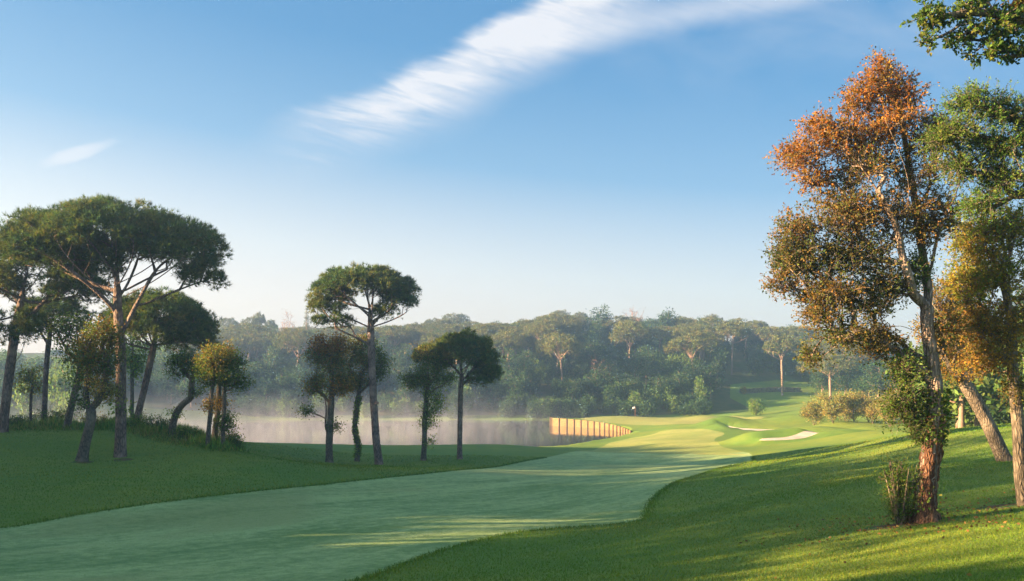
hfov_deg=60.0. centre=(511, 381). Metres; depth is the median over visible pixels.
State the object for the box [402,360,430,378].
leafy tree
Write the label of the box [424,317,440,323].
umbrella pine
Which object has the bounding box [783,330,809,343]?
umbrella pine
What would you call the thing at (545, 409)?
bush
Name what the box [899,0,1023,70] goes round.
overhanging oak
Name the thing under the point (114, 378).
leafy tree
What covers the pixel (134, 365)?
sunlit tree
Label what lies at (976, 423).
leafy tree
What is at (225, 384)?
oak tree
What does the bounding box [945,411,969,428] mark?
bush
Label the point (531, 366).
leafy tree
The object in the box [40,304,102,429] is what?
oak tree
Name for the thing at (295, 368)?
leafy tree
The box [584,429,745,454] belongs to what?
fairway approach
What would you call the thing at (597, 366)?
bare tree
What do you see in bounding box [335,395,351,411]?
bush
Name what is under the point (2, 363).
leafy tree
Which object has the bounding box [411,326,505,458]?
umbrella pine
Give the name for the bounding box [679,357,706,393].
leafy tree
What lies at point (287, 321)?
bare tree
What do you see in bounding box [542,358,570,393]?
leafy tree
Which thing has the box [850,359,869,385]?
leafy tree
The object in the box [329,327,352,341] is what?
umbrella pine
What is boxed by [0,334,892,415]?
woodland floor
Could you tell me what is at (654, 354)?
leafy tree
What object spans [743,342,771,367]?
leafy tree
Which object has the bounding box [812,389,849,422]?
olive bush
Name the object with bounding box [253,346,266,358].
bush
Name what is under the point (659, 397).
bush
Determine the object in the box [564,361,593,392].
leafy tree
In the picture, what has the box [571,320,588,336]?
leafy tree
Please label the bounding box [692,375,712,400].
bush
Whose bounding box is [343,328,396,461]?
ivy clad oak
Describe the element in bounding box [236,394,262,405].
bush
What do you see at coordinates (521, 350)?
bush
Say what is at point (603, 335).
leafy tree
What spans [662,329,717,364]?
umbrella pine
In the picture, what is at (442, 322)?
umbrella pine
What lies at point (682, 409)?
bush
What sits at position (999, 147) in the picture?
feathery tree
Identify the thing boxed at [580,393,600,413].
bush
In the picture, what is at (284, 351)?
leafy tree
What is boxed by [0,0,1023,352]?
sky
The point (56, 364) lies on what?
bush
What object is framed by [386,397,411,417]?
bush
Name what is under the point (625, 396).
bush
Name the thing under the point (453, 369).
leafy tree
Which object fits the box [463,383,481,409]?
bush
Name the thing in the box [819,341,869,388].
umbrella pine
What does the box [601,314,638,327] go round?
umbrella pine
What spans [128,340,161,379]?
leafy tree
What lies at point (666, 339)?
leafy tree
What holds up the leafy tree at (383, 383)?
on the woodland floor
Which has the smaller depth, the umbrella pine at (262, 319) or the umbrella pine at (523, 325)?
the umbrella pine at (523, 325)
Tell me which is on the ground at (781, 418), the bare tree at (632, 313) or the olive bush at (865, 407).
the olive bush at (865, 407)
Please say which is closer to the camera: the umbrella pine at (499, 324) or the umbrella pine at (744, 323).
the umbrella pine at (499, 324)
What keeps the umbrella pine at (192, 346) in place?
on the woodland floor
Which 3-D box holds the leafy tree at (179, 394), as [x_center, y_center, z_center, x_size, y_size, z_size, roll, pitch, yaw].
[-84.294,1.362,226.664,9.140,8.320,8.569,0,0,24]
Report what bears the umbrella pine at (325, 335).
on the woodland floor
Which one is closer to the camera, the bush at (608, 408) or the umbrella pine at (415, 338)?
the bush at (608, 408)
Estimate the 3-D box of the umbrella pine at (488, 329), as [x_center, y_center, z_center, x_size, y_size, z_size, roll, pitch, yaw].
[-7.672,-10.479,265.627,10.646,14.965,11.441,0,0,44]
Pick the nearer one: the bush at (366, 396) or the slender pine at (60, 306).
the slender pine at (60, 306)
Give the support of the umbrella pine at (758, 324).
on the woodland floor
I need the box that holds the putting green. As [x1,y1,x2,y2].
[581,415,763,424]
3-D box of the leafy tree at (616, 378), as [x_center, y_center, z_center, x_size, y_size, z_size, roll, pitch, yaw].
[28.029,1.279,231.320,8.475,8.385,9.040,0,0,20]
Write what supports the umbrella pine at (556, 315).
on the woodland floor
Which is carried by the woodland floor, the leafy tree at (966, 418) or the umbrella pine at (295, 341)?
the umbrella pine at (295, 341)
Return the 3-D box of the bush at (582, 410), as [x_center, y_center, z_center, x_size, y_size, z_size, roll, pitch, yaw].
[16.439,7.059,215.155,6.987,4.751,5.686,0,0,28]
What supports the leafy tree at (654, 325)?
on the woodland floor
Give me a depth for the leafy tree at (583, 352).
262.87 m
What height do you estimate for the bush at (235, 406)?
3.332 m
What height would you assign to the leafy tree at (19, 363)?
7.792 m
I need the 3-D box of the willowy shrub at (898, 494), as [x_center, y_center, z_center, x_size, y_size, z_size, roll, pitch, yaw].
[8.350,2.292,19.035,1.212,1.667,1.084,0,0,-35]
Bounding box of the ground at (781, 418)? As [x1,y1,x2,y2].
[0,380,1023,580]
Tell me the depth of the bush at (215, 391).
230.49 m
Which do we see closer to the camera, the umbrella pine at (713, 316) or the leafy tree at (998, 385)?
the leafy tree at (998, 385)
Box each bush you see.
[9,413,26,425]
[21,411,40,423]
[36,406,74,420]
[43,349,64,355]
[49,357,64,374]
[54,389,83,420]
[75,411,106,424]
[126,412,149,427]
[140,371,156,394]
[141,409,170,427]
[151,380,169,397]
[170,425,205,438]
[207,377,230,397]
[210,427,240,437]
[213,398,233,414]
[220,428,246,449]
[230,400,247,412]
[233,402,262,416]
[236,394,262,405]
[245,369,268,394]
[252,397,278,416]
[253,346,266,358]
[275,398,297,417]
[279,388,304,407]
[291,403,314,418]
[308,391,334,407]
[308,405,324,418]
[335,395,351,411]
[351,384,378,403]
[359,401,378,418]
[377,392,392,412]
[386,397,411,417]
[396,379,417,404]
[404,401,434,416]
[413,380,429,403]
[445,405,470,419]
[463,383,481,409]
[477,399,501,411]
[496,399,516,417]
[502,393,531,413]
[512,348,527,357]
[516,378,541,403]
[525,394,542,410]
[525,398,543,419]
[529,357,545,386]
[536,354,556,369]
[537,398,557,419]
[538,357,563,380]
[542,353,559,372]
[549,397,572,417]
[550,377,569,399]
[561,396,582,409]
[565,401,595,417]
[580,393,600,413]
[597,399,617,413]
[602,380,628,402]
[603,326,612,345]
[607,397,626,411]
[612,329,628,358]
[614,381,634,399]
[616,399,637,415]
[626,338,650,357]
[628,389,648,411]
[633,400,656,416]
[635,383,654,401]
[640,398,654,405]
[649,385,672,409]
[651,347,667,364]
[663,353,678,373]
[663,395,680,411]
[664,355,683,372]
[675,402,693,414]
[677,391,699,406]
[679,351,698,369]
[686,396,715,414]
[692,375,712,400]
[695,357,709,380]
[704,346,728,376]
[712,342,734,362]
[733,336,746,351]
[740,386,747,394]
[746,397,766,414]
[759,350,778,368]
[767,353,791,373]
[797,396,829,425]
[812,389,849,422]
[834,398,857,421]
[838,388,872,420]
[856,394,885,423]
[860,388,881,421]
[871,399,898,426]
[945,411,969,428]
[949,395,981,428]
[957,387,1023,424]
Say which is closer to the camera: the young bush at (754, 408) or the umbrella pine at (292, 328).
the young bush at (754, 408)
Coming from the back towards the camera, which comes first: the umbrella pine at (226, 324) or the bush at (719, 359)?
the umbrella pine at (226, 324)
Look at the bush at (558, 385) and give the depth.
227.00 m
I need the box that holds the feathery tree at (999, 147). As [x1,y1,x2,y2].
[909,76,1023,224]
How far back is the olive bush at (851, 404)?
135.48 m
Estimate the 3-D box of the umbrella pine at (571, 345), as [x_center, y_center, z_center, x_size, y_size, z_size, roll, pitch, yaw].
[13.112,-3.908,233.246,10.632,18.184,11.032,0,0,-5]
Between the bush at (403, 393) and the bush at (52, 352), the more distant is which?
the bush at (52, 352)
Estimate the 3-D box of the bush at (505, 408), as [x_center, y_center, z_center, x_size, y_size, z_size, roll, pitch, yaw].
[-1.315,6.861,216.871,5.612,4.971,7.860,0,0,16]
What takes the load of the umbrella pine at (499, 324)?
on the woodland floor
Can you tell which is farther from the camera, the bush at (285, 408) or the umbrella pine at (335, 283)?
the bush at (285, 408)
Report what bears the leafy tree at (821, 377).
on the ground at (781, 418)
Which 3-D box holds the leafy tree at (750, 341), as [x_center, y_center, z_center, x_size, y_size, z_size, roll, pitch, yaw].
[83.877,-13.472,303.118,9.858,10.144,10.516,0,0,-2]
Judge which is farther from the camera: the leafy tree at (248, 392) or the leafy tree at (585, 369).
the leafy tree at (585, 369)
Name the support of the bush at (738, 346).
on the woodland floor
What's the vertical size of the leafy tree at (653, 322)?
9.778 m
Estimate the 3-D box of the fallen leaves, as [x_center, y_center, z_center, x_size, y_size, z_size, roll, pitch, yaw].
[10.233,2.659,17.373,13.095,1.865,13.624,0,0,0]
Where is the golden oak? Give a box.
[936,191,1023,505]
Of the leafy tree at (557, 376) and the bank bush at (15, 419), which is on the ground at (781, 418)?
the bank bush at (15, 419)
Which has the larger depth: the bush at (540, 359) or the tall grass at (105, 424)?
the bush at (540, 359)
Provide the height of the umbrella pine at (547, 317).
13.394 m
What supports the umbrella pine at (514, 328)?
on the woodland floor
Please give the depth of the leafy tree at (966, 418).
77.25 m
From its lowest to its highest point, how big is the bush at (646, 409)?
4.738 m
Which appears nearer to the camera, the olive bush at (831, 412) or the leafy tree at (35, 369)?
the olive bush at (831, 412)
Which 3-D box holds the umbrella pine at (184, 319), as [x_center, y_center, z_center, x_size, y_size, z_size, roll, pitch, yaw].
[-25.222,-1.756,63.952,8.816,10.437,7.584,0,0,0]
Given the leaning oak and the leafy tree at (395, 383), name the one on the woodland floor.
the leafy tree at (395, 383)
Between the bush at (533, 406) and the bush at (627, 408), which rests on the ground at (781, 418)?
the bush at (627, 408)
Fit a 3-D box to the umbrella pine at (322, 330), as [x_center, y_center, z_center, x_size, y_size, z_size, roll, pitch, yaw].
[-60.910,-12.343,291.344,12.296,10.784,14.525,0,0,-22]
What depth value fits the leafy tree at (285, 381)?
227.70 m
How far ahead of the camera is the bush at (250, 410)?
214.82 m
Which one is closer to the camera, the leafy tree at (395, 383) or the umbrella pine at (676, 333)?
the leafy tree at (395, 383)
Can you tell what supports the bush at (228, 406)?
on the woodland floor
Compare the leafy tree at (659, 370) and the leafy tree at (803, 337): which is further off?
the leafy tree at (803, 337)
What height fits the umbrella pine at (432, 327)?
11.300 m
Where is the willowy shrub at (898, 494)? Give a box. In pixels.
[869,451,923,524]
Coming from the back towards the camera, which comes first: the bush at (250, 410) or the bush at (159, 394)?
the bush at (159, 394)
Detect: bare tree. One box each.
[280,310,294,331]
[591,357,606,374]
[624,307,645,321]
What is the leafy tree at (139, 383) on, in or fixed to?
on the woodland floor
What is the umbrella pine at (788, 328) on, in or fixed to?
on the woodland floor
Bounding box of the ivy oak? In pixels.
[186,339,239,444]
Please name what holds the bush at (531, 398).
on the woodland floor
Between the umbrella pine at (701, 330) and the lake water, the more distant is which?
the umbrella pine at (701, 330)
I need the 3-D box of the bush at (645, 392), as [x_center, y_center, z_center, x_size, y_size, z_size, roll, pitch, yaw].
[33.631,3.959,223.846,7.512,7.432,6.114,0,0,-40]
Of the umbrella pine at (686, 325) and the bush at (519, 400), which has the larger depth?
the umbrella pine at (686, 325)
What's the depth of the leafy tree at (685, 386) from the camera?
227.07 m
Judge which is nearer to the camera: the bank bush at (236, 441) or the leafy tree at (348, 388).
the bank bush at (236, 441)
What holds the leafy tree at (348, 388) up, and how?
on the woodland floor
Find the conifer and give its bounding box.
[303,310,309,330]
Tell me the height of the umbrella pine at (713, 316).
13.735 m
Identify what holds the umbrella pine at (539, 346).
on the woodland floor
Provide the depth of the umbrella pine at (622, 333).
260.83 m
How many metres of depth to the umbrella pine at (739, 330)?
266.99 m
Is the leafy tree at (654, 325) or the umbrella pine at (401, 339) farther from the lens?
the leafy tree at (654, 325)
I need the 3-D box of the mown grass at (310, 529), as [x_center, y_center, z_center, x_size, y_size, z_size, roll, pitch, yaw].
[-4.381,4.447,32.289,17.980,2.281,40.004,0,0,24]
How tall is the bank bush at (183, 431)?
1.157 m
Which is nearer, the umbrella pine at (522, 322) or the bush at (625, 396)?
the bush at (625, 396)
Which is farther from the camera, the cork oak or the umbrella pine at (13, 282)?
the umbrella pine at (13, 282)
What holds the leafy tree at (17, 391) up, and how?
on the ground at (781, 418)
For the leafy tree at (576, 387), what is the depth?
225.51 m
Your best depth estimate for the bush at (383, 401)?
219.46 m
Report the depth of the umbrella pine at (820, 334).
288.67 m
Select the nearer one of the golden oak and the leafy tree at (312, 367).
the golden oak
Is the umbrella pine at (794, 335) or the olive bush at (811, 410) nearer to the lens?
the olive bush at (811, 410)
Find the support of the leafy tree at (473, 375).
on the woodland floor
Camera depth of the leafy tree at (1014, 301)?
105.90 m
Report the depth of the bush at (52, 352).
328.94 m
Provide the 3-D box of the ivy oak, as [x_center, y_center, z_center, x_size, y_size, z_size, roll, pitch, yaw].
[-18.187,0.743,54.366,3.104,6.760,2.939,0,0,0]
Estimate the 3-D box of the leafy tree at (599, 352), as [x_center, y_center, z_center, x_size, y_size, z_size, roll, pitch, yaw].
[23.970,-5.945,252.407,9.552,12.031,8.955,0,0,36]
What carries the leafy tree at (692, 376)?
on the woodland floor
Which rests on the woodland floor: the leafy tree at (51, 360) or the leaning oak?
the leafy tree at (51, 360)
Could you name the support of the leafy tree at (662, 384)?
on the woodland floor
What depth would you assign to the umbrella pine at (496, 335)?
249.59 m
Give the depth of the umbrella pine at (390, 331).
266.98 m
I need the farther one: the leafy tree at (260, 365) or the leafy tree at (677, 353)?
the leafy tree at (677, 353)
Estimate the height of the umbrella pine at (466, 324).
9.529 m
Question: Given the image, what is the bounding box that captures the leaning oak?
[908,259,1012,461]
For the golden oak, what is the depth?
20.35 m
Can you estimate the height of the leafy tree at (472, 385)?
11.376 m
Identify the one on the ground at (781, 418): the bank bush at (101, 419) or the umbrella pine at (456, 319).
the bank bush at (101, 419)
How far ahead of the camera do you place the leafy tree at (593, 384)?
227.65 m
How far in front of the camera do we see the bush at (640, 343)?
280.87 m
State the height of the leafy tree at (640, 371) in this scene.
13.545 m
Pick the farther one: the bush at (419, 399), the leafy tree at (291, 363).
the leafy tree at (291, 363)
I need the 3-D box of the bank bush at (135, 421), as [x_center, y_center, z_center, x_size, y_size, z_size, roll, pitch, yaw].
[-25.539,2.663,59.935,1.889,1.370,2.225,0,0,-35]
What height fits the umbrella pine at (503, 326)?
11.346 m
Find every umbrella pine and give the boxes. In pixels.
[0,192,233,457]
[0,253,113,432]
[98,285,224,417]
[170,337,222,355]
[215,322,287,362]
[216,317,239,329]
[222,332,266,367]
[239,316,261,329]
[250,330,263,361]
[250,331,285,353]
[253,311,266,325]
[265,319,277,330]
[271,327,326,365]
[279,327,301,335]
[302,260,421,464]
[308,332,337,340]
[312,328,339,340]
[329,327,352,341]
[342,327,378,342]
[375,324,417,354]
[388,330,422,355]
[403,331,430,346]
[404,322,434,342]
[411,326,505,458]
[419,332,443,348]
[423,323,458,334]
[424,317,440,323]
[432,319,455,325]
[441,312,471,325]
[444,324,468,333]
[459,321,479,327]
[471,322,499,336]
[489,326,526,356]
[490,334,509,349]
[491,322,508,353]
[492,334,532,359]
[494,324,515,358]
[496,329,537,353]
[511,319,533,351]
[516,323,536,356]
[521,322,549,352]
[529,318,568,338]
[533,332,586,373]
[535,315,561,325]
[537,312,575,324]
[541,333,580,381]
[550,309,570,315]
[554,318,582,334]
[570,315,591,325]
[573,311,588,318]
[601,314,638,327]
[608,320,651,357]
[612,320,641,359]
[646,324,672,352]
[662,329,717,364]
[668,318,694,325]
[669,325,700,359]
[671,320,700,330]
[687,332,727,359]
[688,324,717,358]
[690,317,731,329]
[691,325,720,361]
[701,314,723,321]
[713,321,750,374]
[725,317,747,321]
[731,321,765,328]
[731,324,764,358]
[744,326,789,341]
[746,322,769,328]
[748,320,768,325]
[762,332,799,395]
[770,325,810,339]
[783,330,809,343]
[786,326,816,337]
[792,338,843,355]
[795,353,861,399]
[810,331,827,339]
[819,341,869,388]
[865,353,895,363]
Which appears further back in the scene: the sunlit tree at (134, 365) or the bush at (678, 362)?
the bush at (678, 362)
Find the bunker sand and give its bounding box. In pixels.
[728,426,816,439]
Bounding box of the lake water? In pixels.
[152,420,624,446]
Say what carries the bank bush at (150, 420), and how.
on the ground at (781, 418)
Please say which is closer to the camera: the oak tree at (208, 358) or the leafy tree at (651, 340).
the oak tree at (208, 358)
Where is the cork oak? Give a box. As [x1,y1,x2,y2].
[759,44,978,523]
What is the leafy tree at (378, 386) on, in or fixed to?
on the woodland floor
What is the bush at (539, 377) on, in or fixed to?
on the woodland floor
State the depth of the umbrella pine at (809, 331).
303.01 m
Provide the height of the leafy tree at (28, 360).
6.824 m
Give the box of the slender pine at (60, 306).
[6,293,103,420]
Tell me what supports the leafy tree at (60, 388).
on the ground at (781, 418)
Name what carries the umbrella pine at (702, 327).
on the woodland floor
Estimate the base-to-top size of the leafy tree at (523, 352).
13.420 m
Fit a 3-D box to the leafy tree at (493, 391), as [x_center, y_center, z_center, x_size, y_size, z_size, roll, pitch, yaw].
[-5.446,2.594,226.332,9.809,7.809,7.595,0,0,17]
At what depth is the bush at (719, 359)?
262.43 m
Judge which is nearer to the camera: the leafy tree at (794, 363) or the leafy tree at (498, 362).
the leafy tree at (498, 362)
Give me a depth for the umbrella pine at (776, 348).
237.09 m
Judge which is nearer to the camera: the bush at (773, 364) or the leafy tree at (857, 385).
the leafy tree at (857, 385)
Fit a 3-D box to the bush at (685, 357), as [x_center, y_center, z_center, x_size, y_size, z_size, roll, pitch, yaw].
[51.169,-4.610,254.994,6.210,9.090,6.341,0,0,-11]
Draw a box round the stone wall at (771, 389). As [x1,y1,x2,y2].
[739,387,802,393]
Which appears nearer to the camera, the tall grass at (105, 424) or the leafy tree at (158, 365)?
the tall grass at (105, 424)
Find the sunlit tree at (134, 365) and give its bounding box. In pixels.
[113,332,160,417]
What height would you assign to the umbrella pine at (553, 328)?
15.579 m
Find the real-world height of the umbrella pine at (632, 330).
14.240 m
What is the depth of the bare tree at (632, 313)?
319.64 m
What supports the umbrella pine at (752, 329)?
on the woodland floor
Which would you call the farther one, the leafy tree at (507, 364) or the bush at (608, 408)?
the leafy tree at (507, 364)
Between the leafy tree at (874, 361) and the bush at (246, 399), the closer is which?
the bush at (246, 399)
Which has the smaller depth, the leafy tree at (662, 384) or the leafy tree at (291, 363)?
the leafy tree at (662, 384)
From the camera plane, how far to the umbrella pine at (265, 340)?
261.62 m
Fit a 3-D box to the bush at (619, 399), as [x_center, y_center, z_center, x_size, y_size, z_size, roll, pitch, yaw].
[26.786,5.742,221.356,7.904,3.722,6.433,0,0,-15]
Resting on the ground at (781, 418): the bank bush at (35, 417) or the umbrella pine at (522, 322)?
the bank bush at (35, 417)
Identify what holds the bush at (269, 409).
on the woodland floor
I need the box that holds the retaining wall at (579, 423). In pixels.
[550,417,631,433]
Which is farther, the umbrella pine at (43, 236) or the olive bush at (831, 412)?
the olive bush at (831, 412)
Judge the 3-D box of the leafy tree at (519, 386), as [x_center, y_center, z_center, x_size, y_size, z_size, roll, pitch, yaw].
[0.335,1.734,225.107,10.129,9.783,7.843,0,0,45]
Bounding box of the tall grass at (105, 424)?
[9,415,249,452]
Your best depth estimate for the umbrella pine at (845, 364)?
225.09 m
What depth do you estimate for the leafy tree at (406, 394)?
220.98 m
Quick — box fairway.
[0,451,751,580]
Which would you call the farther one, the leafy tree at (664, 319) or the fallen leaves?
the leafy tree at (664, 319)
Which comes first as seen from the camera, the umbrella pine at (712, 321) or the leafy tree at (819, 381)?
the leafy tree at (819, 381)
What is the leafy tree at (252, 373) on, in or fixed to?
on the woodland floor
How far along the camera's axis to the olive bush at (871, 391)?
142.84 m
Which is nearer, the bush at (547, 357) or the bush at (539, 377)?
the bush at (539, 377)
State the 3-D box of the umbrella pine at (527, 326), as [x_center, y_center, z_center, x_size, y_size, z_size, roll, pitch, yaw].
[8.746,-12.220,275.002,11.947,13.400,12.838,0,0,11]
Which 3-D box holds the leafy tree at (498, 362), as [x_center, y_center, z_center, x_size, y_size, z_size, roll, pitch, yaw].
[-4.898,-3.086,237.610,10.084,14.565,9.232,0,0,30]
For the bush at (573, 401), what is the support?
on the woodland floor
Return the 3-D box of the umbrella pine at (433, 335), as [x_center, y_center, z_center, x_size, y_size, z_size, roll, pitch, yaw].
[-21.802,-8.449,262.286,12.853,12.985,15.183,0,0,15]
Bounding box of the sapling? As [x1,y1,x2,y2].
[12,360,57,421]
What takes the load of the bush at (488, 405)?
on the woodland floor
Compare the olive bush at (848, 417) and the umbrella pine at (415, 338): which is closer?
the olive bush at (848, 417)
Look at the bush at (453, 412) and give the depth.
214.51 m
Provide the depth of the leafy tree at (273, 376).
235.86 m
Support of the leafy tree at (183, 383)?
on the woodland floor
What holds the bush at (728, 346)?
on the woodland floor
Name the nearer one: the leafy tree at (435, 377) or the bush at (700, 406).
the bush at (700, 406)
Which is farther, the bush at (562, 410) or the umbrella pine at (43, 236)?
the bush at (562, 410)
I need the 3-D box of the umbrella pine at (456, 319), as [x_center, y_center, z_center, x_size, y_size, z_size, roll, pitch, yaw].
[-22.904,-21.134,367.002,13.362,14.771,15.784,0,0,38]
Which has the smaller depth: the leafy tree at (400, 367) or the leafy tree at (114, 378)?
the leafy tree at (114, 378)
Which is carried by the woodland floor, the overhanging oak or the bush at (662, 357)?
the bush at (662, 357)
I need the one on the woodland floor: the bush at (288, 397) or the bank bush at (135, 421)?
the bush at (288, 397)
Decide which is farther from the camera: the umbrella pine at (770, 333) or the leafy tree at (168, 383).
the umbrella pine at (770, 333)
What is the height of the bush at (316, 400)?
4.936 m
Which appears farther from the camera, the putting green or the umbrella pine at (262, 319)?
the umbrella pine at (262, 319)
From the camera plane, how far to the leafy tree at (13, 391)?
190.55 m
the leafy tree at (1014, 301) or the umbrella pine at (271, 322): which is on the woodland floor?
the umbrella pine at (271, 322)
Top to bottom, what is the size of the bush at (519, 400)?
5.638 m
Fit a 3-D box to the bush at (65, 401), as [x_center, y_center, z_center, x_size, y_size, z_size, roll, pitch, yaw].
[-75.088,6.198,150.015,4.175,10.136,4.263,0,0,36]
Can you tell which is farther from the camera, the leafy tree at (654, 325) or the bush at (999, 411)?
the leafy tree at (654, 325)
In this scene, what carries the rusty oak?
on the ground at (781, 418)
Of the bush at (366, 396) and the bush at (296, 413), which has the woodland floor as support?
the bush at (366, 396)
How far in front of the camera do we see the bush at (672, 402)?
218.45 m
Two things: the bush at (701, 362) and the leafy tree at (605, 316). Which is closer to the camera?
the bush at (701, 362)
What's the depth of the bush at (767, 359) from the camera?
283.36 m
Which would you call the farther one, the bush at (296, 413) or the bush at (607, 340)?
the bush at (607, 340)
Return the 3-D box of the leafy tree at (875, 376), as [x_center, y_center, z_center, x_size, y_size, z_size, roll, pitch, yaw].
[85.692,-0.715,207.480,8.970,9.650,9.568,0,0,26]
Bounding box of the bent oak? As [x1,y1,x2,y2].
[158,343,208,435]
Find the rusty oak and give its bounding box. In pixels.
[292,327,358,462]
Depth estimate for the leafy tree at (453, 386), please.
228.08 m
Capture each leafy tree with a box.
[0,349,20,403]
[0,376,17,403]
[2,353,30,373]
[11,374,42,405]
[11,374,51,421]
[17,356,49,371]
[18,354,42,364]
[21,363,55,376]
[33,355,57,373]
[36,369,62,406]
[47,350,91,419]
[91,369,129,397]
[126,367,154,390]
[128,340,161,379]
[150,348,181,399]
[150,369,182,404]
[166,375,198,400]
[172,369,206,407]
[230,362,262,385]
[232,378,260,402]
[239,358,271,375]
[244,345,260,361]
[250,376,282,406]
[260,344,289,375]
[265,332,288,370]
[268,366,294,395]
[270,370,298,396]
[281,351,304,373]
[282,348,300,361]
[284,358,310,391]
[286,365,312,402]
[296,352,320,379]
[334,367,363,405]
[354,349,376,376]
[362,374,380,393]
[367,367,397,396]
[375,335,399,368]
[385,343,413,380]
[388,340,412,356]
[390,371,411,396]
[391,375,420,409]
[393,343,462,460]
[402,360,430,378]
[429,369,449,399]
[437,380,458,396]
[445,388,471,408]
[446,360,459,392]
[451,363,483,394]
[463,361,480,393]
[472,378,508,403]
[482,348,507,384]
[495,347,521,397]
[497,370,532,402]
[507,319,524,342]
[510,352,539,388]
[511,349,540,385]
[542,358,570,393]
[552,352,577,369]
[556,375,589,399]
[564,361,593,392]
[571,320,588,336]
[574,336,609,364]
[580,368,609,399]
[582,339,612,378]
[584,303,613,335]
[584,320,607,344]
[593,354,625,391]
[605,370,635,387]
[621,345,651,383]
[622,325,650,356]
[622,375,648,398]
[631,351,660,383]
[635,343,665,376]
[641,321,662,349]
[644,316,659,327]
[646,318,657,337]
[646,357,673,387]
[650,373,678,395]
[655,325,678,355]
[656,307,682,329]
[668,367,700,393]
[670,347,690,362]
[671,374,694,401]
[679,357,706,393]
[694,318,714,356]
[695,361,728,398]
[712,345,733,369]
[742,328,768,349]
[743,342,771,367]
[785,353,807,376]
[787,353,800,372]
[789,332,808,358]
[804,360,836,389]
[809,361,833,391]
[831,367,861,392]
[848,373,886,395]
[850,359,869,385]
[857,360,893,396]
[868,356,883,368]
[881,356,903,388]
[885,335,1006,427]
[917,335,987,427]
[946,338,1022,425]
[985,300,1023,412]
[988,285,1023,345]
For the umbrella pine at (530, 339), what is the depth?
251.76 m
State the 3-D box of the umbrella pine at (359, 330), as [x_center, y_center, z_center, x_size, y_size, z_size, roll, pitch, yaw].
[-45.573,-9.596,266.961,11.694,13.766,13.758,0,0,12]
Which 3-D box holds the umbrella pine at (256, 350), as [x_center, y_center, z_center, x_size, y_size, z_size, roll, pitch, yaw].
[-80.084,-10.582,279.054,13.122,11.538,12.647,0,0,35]
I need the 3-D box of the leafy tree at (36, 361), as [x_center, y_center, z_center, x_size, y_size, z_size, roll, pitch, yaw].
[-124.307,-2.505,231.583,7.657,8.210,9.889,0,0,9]
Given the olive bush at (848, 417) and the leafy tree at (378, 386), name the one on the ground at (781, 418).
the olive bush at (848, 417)
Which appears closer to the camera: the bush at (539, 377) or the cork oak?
the cork oak
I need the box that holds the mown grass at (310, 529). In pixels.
[0,479,673,580]
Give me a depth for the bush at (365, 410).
214.64 m
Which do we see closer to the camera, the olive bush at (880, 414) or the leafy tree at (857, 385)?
the olive bush at (880, 414)
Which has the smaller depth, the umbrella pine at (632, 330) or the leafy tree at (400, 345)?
the umbrella pine at (632, 330)
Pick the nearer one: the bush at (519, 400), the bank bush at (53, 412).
the bank bush at (53, 412)
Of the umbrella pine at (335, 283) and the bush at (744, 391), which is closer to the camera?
the umbrella pine at (335, 283)
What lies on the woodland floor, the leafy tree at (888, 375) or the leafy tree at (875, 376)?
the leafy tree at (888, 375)
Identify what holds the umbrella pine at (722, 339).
on the woodland floor
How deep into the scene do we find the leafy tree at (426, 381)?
68.74 m
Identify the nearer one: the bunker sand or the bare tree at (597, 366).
the bunker sand
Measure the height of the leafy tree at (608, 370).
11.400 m
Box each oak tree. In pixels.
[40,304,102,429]
[59,312,133,461]
[188,340,236,445]
[206,337,256,444]
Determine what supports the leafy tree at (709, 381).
on the woodland floor
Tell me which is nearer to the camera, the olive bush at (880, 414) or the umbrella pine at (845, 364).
the olive bush at (880, 414)
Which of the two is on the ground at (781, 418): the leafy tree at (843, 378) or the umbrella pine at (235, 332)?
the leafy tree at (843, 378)
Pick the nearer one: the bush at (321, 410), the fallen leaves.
the fallen leaves
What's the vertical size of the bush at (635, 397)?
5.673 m
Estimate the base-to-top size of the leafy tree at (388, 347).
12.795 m
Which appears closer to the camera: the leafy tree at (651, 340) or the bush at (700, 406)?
the bush at (700, 406)
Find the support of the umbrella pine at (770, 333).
on the woodland floor
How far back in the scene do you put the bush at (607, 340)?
303.86 m
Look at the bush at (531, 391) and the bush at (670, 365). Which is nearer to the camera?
the bush at (531, 391)
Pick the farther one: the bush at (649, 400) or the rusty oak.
the bush at (649, 400)
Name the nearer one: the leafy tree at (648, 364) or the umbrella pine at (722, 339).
the leafy tree at (648, 364)
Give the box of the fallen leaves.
[720,488,1021,578]
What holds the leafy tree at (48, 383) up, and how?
on the ground at (781, 418)
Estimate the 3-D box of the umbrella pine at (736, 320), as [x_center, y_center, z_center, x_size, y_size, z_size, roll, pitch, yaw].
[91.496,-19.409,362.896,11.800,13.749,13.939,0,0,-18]
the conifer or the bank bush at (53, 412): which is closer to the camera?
the bank bush at (53, 412)

